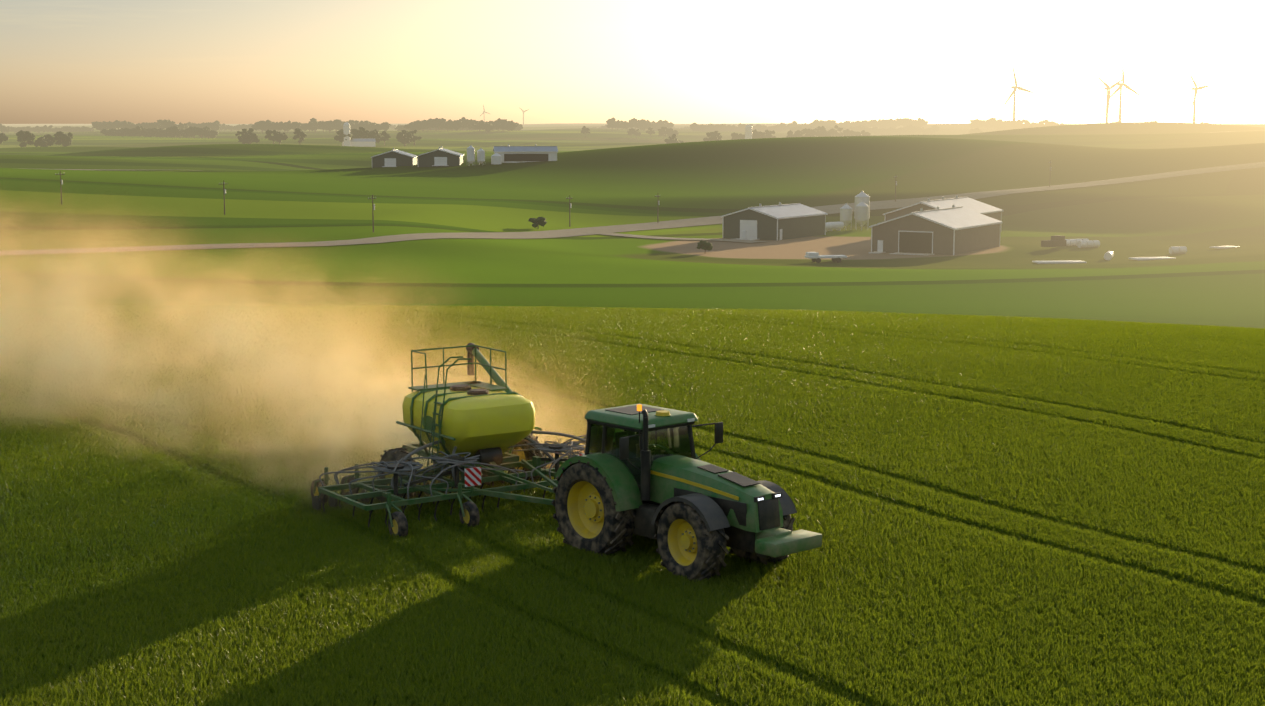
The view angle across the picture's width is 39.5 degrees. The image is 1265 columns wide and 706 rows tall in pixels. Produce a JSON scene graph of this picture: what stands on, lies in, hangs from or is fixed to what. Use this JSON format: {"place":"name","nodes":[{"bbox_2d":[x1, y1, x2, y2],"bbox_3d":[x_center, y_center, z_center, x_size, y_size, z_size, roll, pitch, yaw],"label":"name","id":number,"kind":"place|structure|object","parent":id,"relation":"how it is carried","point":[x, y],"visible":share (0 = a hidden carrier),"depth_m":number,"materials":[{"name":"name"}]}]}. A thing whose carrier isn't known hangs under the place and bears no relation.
{"place":"outdoors","nodes":[
{"label":"outdoors","id":0,"kind":"place"},
{"bbox_2d":[0,304,1264,705],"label":"crop field","id":1,"kind":"structure","parent":0,"point":[1072,460],"depth_m":38.49,"materials":[{"name":"green plant"}]},
{"bbox_2d":[0,122,1264,703],"bbox_3d":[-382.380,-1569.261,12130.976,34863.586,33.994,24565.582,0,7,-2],"label":"ground","id":2,"kind":"structure","parent":0,"point":[318,186],"depth_m":359.80,"materials":[{"name":"green plant"}]},
{"bbox_2d":[342,138,375,146],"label":"farm building","id":3,"kind":"structure","parent":2,"relation":"on","point":[362,142],"depth_m":1854.16,"materials":[{"name":"white paint"}]},
{"bbox_2d":[371,148,417,167],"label":"shed","id":4,"kind":"structure","parent":2,"relation":"on","point":[395,158],"depth_m":525.80,"materials":[{"name":"metal"}]},
{"bbox_2d":[417,146,463,166],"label":"shed","id":5,"kind":"structure","parent":2,"relation":"on","point":[441,157],"depth_m":513.49,"materials":[{"name":"metal"}]},
{"bbox_2d":[311,342,585,537],"bbox_3d":[-3.109,1.951,42.425,8.490,3.557,8.050,-5,9,-34],"label":"air seeder","id":6,"kind":"object","parent":2,"relation":"on","point":[515,418],"visible":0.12,"depth_m":42.46,"materials":[{"name":"green metal"}]},
{"bbox_2d":[467,145,501,164],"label":"grain silos","id":7,"kind":"object","parent":2,"relation":"on","point":[495,158],"depth_m":513.22,"materials":[{"name":"white paint"}]},
{"bbox_2d":[493,144,557,162],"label":"shed","id":8,"kind":"structure","parent":2,"relation":"on","point":[514,154],"depth_m":519.26,"materials":[{"name":"white paint"}]},
{"bbox_2d":[343,122,751,145],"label":"silos","id":9,"kind":"object","parent":2,"relation":"on","point":[748,130],"depth_m":1842.85,"materials":[{"name":"white paint"}]},
{"bbox_2d":[55,160,1051,231],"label":"utility poles","id":10,"kind":"object","parent":2,"relation":"on","point":[372,198],"visible":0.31,"depth_m":343.25,"materials":[{"name":"brown wood"}]},
{"bbox_2d":[0,117,1210,252],"bbox_3d":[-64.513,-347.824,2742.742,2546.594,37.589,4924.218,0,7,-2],"label":"trees","id":11,"kind":"object","parent":2,"relation":"on","point":[665,128],"visible":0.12,"depth_m":2977.24,"materials":[{"name":"green plant"}]},
{"bbox_2d":[582,231,765,242],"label":"driveway","id":12,"kind":"structure","parent":2,"relation":"on","point":[655,237],"depth_m":341.33,"materials":[{"name":"beige gravel"}]},
{"bbox_2d":[551,403,821,580],"bbox_3d":[0.996,2.744,37.198,2.964,3.428,6.887,-7,10,-41],"label":"tractor","id":13,"kind":"object","parent":2,"relation":"on","point":[643,470],"visible":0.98,"depth_m":36.77,"materials":[{"name":"metal"}]},
{"bbox_2d":[721,202,827,239],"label":"shed","id":14,"kind":"structure","parent":2,"relation":"on","point":[783,221],"depth_m":342.73,"materials":[{"name":"metal"}]},
{"bbox_2d":[826,222,843,231],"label":"propane tanks","id":15,"kind":"object","parent":2,"relation":"on","point":[832,226],"visible":0.21,"depth_m":367.48,"materials":[{"name":"white metal"}]},
{"bbox_2d":[480,58,1211,125],"bbox_3d":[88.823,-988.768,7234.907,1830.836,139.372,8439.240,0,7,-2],"label":"wind turbines","id":16,"kind":"object","parent":2,"relation":"on","point":[1120,85],"visible":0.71,"depth_m":3295.60,"materials":[{"name":"grey metal"}]},
{"bbox_2d":[840,191,869,229],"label":"grain silos","id":17,"kind":"object","parent":2,"relation":"on","point":[862,209],"visible":0.94,"depth_m":370.35,"materials":[{"name":"white metal"}]},
{"bbox_2d":[868,205,1002,254],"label":"shed","id":18,"kind":"structure","parent":2,"relation":"on","point":[953,230],"depth_m":305.48,"materials":[{"name":"metal"}]},
{"bbox_2d":[883,195,1003,231],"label":"shed","id":19,"kind":"structure","parent":2,"relation":"on","point":[979,207],"depth_m":352.96,"materials":[{"name":"metal"}]},
{"bbox_2d":[741,230,1239,263],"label":"yard clutter","id":20,"kind":"object","parent":2,"relation":"on","point":[1056,241],"visible":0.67,"depth_m":301.84,"materials":[{"name":"white paint"}]},
{"bbox_2d":[0,162,1264,254],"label":"road","id":21,"kind":"structure","parent":0,"point":[874,205],"depth_m":370.06,"materials":[{"name":"grey asphalt"}]},
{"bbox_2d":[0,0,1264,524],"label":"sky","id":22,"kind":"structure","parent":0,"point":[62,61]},
{"bbox_2d":[20,130,1262,169],"bbox_3d":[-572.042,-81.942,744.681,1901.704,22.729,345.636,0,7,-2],"label":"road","id":23,"kind":"structure","parent":0,"point":[831,136],"depth_m":778.39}
]}

